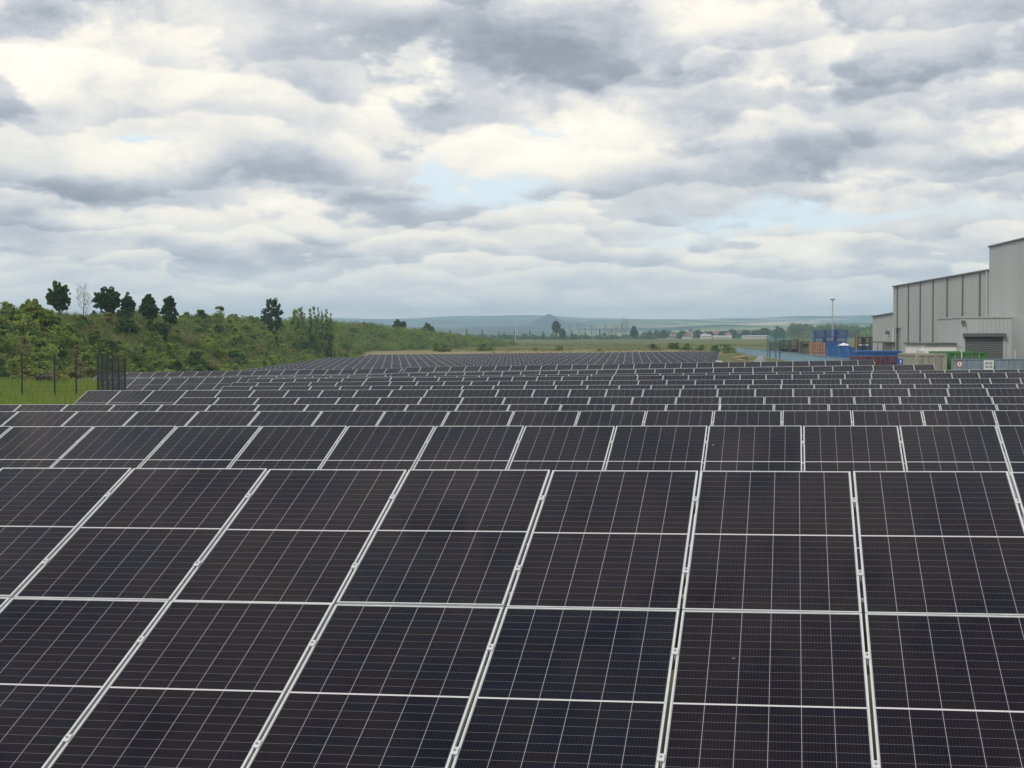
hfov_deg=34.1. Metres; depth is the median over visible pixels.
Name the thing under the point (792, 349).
steel stillage
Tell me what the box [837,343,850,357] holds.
blue bin
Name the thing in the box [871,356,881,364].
steel stillage
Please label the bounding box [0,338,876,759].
ground
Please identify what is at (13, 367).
light green shrub
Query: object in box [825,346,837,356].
blue bin
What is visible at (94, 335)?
dark shrub
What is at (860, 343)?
steel stillage
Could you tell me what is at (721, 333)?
village tree
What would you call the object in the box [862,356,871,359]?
steel stillage
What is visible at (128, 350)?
olive shrub
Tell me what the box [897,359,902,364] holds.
round sign
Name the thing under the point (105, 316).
olive shrub
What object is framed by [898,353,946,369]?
beige container
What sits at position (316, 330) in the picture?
upright tree
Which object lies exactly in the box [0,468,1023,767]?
solar panel row
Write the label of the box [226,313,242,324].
green shrub
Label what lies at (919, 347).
site cabin
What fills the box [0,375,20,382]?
green shrub
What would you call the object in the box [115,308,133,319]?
dark shrub
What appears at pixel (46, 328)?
olive shrub
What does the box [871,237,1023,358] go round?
warehouse
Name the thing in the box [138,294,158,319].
ridge tree
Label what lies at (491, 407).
solar panel row
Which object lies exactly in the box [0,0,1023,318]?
sky
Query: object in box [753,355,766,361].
tarpaulin heap
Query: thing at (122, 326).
dark shrub
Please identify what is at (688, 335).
village house
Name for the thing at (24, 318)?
light green shrub
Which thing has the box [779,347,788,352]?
steel stillage
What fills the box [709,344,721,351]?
field bush
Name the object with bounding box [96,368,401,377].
solar panel row
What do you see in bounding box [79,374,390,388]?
solar panel row
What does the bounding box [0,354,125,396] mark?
fence
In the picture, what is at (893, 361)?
steel stillage
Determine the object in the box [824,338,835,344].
steel stillage
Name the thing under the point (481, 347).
field bush
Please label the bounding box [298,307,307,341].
upright tree
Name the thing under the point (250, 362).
green shrub
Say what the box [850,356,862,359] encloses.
steel stillage
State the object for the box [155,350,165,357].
green shrub
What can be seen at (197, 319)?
green shrub
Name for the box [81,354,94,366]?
dark shrub
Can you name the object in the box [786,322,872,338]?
pine wood
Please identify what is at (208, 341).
light green shrub
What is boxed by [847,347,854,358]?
blue bin
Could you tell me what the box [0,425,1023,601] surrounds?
solar panel row
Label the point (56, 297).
ridge tree
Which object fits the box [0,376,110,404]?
meadow grass
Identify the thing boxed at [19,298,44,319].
bushy tree
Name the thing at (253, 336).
green shrub
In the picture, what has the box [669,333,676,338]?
village house
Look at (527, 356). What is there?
solar panel row
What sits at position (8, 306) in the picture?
green shrub
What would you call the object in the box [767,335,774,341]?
steel stillage
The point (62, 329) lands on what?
green shrub
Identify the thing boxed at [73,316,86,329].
green shrub
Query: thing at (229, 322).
light green shrub
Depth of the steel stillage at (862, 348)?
187.34 m
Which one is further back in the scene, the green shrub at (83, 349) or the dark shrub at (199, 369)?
the dark shrub at (199, 369)
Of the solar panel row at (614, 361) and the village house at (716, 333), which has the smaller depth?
the solar panel row at (614, 361)
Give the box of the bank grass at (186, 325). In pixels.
[0,310,318,375]
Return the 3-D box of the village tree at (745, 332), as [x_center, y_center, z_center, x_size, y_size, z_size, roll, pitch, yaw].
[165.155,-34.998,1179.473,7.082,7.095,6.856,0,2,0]
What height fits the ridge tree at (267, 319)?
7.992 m
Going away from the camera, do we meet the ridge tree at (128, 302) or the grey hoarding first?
the grey hoarding
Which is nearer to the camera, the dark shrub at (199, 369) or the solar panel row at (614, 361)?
the dark shrub at (199, 369)
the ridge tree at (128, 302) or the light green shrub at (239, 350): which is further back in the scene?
the light green shrub at (239, 350)
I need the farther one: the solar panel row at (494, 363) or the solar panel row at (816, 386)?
the solar panel row at (494, 363)
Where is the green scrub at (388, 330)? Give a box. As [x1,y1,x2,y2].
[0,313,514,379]
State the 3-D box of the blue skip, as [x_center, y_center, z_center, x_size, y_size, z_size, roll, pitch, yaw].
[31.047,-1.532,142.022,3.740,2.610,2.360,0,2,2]
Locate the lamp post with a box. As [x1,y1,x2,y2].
[830,298,834,339]
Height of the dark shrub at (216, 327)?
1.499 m
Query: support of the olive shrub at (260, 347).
on the embankment
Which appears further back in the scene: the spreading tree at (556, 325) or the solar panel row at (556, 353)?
the spreading tree at (556, 325)
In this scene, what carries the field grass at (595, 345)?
on the ground at (760, 344)
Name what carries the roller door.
in the warehouse
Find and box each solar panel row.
[0,404,1023,423]
[0,410,1023,471]
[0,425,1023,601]
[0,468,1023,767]
[74,388,1023,404]
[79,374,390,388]
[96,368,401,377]
[111,375,385,390]
[174,396,1023,410]
[220,384,1023,395]
[230,378,1023,388]
[241,367,556,370]
[247,365,665,369]
[247,372,1023,384]
[262,363,681,367]
[262,369,1023,380]
[267,362,708,366]
[280,361,715,365]
[284,359,712,364]
[296,358,709,362]
[299,357,714,361]
[310,356,712,360]
[312,356,717,360]
[322,355,714,358]
[346,354,712,357]
[360,352,714,356]
[367,352,718,360]
[376,353,716,356]
[384,351,716,354]
[390,364,935,376]
[403,360,874,372]
[407,365,859,372]
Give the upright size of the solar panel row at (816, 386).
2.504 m
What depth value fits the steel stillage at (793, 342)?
255.29 m
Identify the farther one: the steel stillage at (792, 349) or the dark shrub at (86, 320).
the steel stillage at (792, 349)
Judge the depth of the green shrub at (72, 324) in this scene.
153.14 m
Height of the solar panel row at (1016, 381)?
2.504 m
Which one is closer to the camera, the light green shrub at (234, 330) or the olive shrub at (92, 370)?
the olive shrub at (92, 370)
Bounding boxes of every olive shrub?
[4,368,34,381]
[13,336,32,356]
[37,326,53,337]
[49,369,83,381]
[68,358,84,371]
[70,345,81,356]
[79,366,100,378]
[90,325,102,333]
[100,312,114,322]
[120,349,144,364]
[207,360,218,368]
[251,344,269,355]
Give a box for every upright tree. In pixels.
[286,309,296,334]
[291,310,304,343]
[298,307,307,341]
[305,308,315,344]
[312,307,322,354]
[315,310,327,356]
[323,309,333,357]
[326,313,337,357]
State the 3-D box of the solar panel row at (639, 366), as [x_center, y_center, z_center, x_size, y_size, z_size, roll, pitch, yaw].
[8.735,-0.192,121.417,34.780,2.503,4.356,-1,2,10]
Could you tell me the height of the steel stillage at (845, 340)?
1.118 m
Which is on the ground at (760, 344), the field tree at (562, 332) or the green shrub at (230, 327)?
the field tree at (562, 332)
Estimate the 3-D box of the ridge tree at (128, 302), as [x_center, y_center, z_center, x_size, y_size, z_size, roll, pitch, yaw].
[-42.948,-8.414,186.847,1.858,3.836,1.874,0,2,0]
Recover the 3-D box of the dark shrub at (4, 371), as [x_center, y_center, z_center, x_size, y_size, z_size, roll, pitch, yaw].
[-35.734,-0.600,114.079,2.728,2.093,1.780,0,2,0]
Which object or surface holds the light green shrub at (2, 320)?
on the embankment
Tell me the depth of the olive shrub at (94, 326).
165.88 m
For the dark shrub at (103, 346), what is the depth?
148.55 m
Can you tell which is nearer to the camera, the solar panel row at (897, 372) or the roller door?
the solar panel row at (897, 372)
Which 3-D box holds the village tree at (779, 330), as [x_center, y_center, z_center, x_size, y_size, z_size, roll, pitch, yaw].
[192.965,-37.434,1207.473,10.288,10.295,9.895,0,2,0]
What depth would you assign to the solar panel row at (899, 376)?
75.45 m
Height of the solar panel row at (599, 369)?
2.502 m
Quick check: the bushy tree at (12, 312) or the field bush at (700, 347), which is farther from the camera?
the field bush at (700, 347)
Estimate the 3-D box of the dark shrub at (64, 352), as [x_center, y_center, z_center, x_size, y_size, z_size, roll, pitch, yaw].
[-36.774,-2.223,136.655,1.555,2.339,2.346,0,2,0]
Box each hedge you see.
[452,333,658,339]
[639,329,793,338]
[859,328,872,338]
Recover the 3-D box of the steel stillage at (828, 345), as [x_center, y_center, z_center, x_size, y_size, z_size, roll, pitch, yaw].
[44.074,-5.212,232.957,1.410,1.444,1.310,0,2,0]
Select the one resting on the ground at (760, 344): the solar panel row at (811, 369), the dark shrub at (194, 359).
the solar panel row at (811, 369)
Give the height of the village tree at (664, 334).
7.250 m
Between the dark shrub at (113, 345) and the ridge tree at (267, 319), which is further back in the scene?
the ridge tree at (267, 319)
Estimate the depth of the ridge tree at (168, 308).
198.41 m
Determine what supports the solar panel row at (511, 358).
on the ground at (760, 344)
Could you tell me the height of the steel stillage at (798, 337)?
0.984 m
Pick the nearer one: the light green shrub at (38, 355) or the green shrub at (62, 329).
the light green shrub at (38, 355)
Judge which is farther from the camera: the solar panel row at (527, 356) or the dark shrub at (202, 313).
the solar panel row at (527, 356)
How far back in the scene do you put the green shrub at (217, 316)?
253.61 m
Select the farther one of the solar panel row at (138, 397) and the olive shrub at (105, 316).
the olive shrub at (105, 316)
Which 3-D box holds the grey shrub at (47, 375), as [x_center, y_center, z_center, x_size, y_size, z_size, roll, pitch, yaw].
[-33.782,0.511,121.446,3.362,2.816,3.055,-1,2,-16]
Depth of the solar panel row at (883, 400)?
44.40 m
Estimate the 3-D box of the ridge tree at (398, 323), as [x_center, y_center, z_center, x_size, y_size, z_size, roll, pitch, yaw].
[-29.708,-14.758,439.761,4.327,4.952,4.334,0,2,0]
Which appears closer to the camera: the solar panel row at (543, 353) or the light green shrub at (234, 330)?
the light green shrub at (234, 330)
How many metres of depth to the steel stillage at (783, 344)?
259.29 m
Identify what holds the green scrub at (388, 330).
on the embankment
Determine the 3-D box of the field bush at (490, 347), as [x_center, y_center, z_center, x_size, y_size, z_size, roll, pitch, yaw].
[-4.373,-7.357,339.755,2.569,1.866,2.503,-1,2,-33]
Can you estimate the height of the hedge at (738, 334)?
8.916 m
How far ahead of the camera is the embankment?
200.47 m
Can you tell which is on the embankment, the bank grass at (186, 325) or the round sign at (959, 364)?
the bank grass at (186, 325)
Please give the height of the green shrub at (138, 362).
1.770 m
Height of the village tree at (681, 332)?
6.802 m
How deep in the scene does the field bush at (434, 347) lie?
334.58 m
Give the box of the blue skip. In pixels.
[853,350,901,364]
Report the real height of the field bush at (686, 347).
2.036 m
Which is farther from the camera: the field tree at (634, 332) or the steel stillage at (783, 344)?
the field tree at (634, 332)
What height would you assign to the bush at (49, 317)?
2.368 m
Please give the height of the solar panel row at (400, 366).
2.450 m
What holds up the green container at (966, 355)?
on the ground at (760, 344)
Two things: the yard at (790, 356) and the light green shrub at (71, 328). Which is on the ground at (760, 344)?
the yard at (790, 356)
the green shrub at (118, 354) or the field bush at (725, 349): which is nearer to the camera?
the green shrub at (118, 354)
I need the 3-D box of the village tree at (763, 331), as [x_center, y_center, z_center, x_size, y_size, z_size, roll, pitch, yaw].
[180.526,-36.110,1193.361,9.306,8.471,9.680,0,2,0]
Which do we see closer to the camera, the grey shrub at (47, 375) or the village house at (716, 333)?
the grey shrub at (47, 375)
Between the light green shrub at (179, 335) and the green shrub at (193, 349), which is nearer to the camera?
the green shrub at (193, 349)
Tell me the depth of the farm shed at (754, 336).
1164.59 m
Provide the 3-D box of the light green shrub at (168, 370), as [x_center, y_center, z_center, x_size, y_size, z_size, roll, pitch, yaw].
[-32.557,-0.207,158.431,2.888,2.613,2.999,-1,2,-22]
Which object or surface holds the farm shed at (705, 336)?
on the ground at (760, 344)
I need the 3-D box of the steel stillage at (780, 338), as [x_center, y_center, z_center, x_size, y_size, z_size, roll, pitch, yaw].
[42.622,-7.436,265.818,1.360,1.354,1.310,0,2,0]
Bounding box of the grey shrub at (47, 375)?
[32,372,56,383]
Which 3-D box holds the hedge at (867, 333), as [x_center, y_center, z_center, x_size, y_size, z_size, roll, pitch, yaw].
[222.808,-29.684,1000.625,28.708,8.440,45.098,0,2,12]
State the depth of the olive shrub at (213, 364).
189.85 m
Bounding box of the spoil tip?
[525,314,567,325]
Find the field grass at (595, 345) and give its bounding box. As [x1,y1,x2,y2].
[426,343,806,353]
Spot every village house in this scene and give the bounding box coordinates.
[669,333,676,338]
[681,331,691,338]
[712,330,720,335]
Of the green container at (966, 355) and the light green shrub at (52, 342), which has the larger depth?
the light green shrub at (52, 342)
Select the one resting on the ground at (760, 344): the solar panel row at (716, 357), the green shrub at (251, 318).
the solar panel row at (716, 357)
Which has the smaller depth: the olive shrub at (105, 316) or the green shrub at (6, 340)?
the green shrub at (6, 340)
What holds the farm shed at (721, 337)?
on the ground at (760, 344)
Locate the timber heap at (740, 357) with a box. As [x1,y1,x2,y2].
[729,354,751,361]
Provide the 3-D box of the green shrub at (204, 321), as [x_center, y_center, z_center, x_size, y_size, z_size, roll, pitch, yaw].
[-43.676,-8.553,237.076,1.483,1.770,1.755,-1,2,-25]
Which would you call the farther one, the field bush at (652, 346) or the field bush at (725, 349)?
the field bush at (652, 346)
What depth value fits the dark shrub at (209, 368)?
183.88 m
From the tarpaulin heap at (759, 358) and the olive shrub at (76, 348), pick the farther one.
the tarpaulin heap at (759, 358)
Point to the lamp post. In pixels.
(832, 299)
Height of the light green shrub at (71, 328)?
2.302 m
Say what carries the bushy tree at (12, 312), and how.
on the embankment
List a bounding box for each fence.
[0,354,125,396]
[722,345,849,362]
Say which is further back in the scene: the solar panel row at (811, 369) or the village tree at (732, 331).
the village tree at (732, 331)
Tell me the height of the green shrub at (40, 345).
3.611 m
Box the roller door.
[965,337,1002,358]
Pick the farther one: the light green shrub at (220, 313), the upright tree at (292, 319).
the upright tree at (292, 319)
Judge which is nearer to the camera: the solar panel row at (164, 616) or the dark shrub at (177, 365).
the solar panel row at (164, 616)
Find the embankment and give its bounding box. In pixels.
[0,315,529,376]
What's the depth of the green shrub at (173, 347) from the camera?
176.15 m
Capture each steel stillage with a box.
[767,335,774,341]
[769,342,778,349]
[775,333,784,341]
[779,340,788,346]
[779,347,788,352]
[789,340,798,345]
[789,346,798,352]
[794,334,803,339]
[800,341,810,347]
[813,330,825,337]
[813,338,824,342]
[822,341,833,350]
[824,330,836,337]
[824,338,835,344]
[835,330,847,337]
[835,338,846,345]
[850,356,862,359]
[857,337,865,344]
[857,345,865,350]
[862,337,872,344]
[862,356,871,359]
[864,345,871,350]
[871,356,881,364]
[882,356,889,364]
[887,356,897,367]
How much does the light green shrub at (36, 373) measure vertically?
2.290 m
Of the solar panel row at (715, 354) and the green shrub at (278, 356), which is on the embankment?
the green shrub at (278, 356)
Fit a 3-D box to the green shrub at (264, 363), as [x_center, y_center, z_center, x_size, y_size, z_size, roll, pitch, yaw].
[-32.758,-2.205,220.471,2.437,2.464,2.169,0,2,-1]
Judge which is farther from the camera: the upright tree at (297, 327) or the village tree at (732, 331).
the village tree at (732, 331)
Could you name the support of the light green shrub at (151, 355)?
on the embankment
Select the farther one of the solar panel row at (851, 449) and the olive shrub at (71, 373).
the olive shrub at (71, 373)
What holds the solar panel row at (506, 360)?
on the ground at (760, 344)
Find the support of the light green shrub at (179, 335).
on the embankment
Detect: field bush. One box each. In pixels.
[430,342,441,351]
[437,343,451,351]
[477,343,488,350]
[484,343,495,350]
[553,346,563,350]
[646,344,660,349]
[666,342,679,349]
[680,343,692,350]
[695,345,706,350]
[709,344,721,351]
[719,343,736,353]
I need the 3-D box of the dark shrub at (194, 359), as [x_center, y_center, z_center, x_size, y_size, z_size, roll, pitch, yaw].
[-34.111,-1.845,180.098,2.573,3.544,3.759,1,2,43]
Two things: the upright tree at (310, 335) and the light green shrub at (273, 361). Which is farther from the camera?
the upright tree at (310, 335)
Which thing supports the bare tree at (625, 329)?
on the ground at (760, 344)
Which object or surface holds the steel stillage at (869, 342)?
on the steel stillage at (868, 348)
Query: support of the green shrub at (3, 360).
on the embankment
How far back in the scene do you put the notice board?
97.34 m
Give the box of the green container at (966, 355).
[929,351,986,369]
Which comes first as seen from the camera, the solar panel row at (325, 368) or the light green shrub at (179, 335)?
the solar panel row at (325, 368)
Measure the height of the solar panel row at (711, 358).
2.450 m
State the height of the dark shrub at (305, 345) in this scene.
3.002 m
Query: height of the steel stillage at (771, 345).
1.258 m
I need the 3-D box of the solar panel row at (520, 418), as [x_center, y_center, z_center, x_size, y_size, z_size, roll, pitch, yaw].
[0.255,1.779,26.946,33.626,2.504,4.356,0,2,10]
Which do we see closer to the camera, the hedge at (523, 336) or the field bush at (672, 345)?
the field bush at (672, 345)
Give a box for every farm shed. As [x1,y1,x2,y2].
[700,334,711,338]
[712,336,731,338]
[741,335,769,338]
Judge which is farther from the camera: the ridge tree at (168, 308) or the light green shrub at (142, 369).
the ridge tree at (168, 308)
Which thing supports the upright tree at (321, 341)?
on the embankment
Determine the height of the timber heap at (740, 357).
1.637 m
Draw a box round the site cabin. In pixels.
[904,342,956,352]
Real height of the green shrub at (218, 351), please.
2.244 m
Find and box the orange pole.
[855,334,856,350]
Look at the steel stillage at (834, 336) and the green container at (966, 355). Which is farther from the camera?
the steel stillage at (834, 336)
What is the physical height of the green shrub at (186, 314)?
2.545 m
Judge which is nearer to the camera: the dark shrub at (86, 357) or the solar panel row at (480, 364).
the dark shrub at (86, 357)
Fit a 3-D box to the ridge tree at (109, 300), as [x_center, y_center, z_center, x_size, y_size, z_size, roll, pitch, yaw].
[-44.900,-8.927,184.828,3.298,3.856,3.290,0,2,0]
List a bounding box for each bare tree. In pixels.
[74,281,92,313]
[622,319,627,338]
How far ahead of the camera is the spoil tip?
3972.12 m
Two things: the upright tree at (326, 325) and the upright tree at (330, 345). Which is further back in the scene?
the upright tree at (326, 325)
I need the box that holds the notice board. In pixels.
[984,360,993,369]
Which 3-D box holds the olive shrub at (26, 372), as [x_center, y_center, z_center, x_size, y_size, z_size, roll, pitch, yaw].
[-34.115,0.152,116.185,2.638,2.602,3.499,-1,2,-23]
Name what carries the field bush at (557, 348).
on the ground at (760, 344)
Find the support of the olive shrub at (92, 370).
on the embankment
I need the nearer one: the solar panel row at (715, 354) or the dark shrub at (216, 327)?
the dark shrub at (216, 327)
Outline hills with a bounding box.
[259,315,873,339]
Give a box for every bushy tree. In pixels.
[3,307,32,323]
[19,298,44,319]
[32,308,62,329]
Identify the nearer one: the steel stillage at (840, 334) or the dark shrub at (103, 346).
the dark shrub at (103, 346)
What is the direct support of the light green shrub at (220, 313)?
on the embankment
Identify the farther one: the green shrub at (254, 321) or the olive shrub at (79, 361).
the green shrub at (254, 321)
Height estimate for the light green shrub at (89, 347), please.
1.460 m
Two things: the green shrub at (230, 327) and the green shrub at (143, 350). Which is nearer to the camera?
the green shrub at (143, 350)
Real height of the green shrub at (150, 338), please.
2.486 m
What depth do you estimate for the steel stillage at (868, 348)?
187.34 m
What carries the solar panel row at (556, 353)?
on the ground at (760, 344)
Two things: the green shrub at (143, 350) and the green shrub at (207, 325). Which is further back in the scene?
the green shrub at (207, 325)
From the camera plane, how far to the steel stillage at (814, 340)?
240.49 m
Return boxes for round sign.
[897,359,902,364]
[956,361,962,369]
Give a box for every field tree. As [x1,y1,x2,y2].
[558,328,565,339]
[629,326,638,337]
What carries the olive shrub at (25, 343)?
on the embankment
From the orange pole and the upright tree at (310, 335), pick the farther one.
the upright tree at (310, 335)
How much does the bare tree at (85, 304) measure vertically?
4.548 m
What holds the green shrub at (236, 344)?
on the embankment
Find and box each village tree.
[660,330,667,338]
[678,330,686,337]
[693,329,702,337]
[718,331,724,335]
[728,329,736,337]
[741,329,750,335]
[758,328,770,335]
[772,326,785,337]
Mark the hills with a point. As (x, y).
(489, 326)
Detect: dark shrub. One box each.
[0,362,9,376]
[55,343,70,363]
[77,314,88,323]
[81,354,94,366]
[84,329,105,348]
[93,338,113,357]
[105,339,121,352]
[114,319,140,335]
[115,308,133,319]
[144,319,154,330]
[147,321,168,342]
[161,360,188,371]
[185,351,208,370]
[192,327,206,335]
[194,309,210,320]
[194,367,203,370]
[203,365,215,370]
[212,325,223,332]
[222,351,247,366]
[300,341,314,350]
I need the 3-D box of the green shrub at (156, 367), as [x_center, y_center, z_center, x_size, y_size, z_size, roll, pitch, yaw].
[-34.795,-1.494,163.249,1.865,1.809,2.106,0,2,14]
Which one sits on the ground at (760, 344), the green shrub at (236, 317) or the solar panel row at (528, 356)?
the solar panel row at (528, 356)
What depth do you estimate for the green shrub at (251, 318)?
280.61 m
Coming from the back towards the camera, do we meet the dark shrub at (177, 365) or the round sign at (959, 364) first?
the dark shrub at (177, 365)
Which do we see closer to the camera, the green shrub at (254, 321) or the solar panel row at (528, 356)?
the solar panel row at (528, 356)
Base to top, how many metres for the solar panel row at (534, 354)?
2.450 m
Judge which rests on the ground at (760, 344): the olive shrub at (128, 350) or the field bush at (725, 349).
the field bush at (725, 349)
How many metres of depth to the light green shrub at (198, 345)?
200.13 m
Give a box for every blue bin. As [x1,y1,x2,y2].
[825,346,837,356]
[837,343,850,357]
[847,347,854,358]
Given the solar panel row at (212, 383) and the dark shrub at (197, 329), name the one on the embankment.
the dark shrub at (197, 329)
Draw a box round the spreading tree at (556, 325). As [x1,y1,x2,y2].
[552,321,560,339]
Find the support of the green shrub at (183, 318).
on the embankment
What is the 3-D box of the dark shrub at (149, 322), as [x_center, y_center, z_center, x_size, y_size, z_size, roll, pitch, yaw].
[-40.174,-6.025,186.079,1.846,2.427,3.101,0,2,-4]
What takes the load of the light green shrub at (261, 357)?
on the embankment
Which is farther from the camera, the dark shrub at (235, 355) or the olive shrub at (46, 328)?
the dark shrub at (235, 355)
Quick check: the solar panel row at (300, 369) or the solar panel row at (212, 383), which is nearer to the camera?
the solar panel row at (212, 383)
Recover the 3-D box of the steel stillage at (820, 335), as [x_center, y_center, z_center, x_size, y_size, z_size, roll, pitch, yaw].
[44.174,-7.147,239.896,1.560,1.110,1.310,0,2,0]
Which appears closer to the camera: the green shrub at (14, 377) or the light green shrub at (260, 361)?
the green shrub at (14, 377)
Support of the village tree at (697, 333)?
on the ground at (760, 344)
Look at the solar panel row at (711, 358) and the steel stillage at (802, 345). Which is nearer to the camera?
the solar panel row at (711, 358)
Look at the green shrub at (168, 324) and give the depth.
193.37 m
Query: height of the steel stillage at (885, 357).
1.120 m
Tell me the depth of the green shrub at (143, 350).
165.28 m
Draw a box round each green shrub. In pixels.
[0,301,18,313]
[0,310,8,324]
[0,329,19,351]
[0,344,5,364]
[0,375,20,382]
[4,358,20,375]
[11,314,39,334]
[14,356,44,372]
[28,335,62,367]
[28,371,43,381]
[29,352,58,371]
[46,340,56,349]
[47,324,77,343]
[55,326,76,344]
[62,322,76,335]
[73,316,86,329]
[78,346,92,359]
[88,346,98,357]
[112,352,122,361]
[116,339,131,352]
[128,356,145,368]
[131,345,150,363]
[136,367,147,371]
[142,330,163,348]
[143,346,155,362]
[145,360,161,371]
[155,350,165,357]
[156,369,175,371]
[160,321,172,339]
[162,343,189,361]
[169,329,184,340]
[180,314,187,321]
[184,312,193,319]
[188,348,203,357]
[193,316,201,323]
[193,337,205,347]
[199,323,213,333]
[200,338,214,348]
[201,318,208,323]
[207,342,227,357]
[211,306,225,320]
[213,314,220,322]
[219,364,232,370]
[224,324,241,333]
[225,319,234,325]
[225,335,244,349]
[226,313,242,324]
[227,327,244,340]
[227,348,245,354]
[241,333,260,345]
[242,324,257,335]
[242,358,252,367]
[245,316,261,326]
[249,359,262,367]
[251,319,258,327]
[258,356,270,365]
[259,359,271,366]
[265,356,278,365]
[275,355,283,363]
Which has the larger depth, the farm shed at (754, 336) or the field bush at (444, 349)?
the farm shed at (754, 336)
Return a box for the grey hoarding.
[951,359,1023,369]
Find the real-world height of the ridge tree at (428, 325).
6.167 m
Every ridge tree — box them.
[45,280,70,312]
[91,286,120,314]
[120,292,135,318]
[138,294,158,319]
[159,296,178,333]
[260,298,283,334]
[391,319,406,328]
[422,322,435,331]
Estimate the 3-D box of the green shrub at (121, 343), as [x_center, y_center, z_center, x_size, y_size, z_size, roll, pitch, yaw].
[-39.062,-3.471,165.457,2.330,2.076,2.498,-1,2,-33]
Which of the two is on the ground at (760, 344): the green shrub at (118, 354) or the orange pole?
the orange pole
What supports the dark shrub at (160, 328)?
on the embankment
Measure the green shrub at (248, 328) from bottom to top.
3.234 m
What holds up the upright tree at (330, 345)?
on the embankment
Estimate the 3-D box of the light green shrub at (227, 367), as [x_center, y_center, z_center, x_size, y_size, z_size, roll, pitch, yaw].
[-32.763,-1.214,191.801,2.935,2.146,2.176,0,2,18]
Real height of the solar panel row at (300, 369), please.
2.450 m
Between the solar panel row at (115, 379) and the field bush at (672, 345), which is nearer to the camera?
the solar panel row at (115, 379)

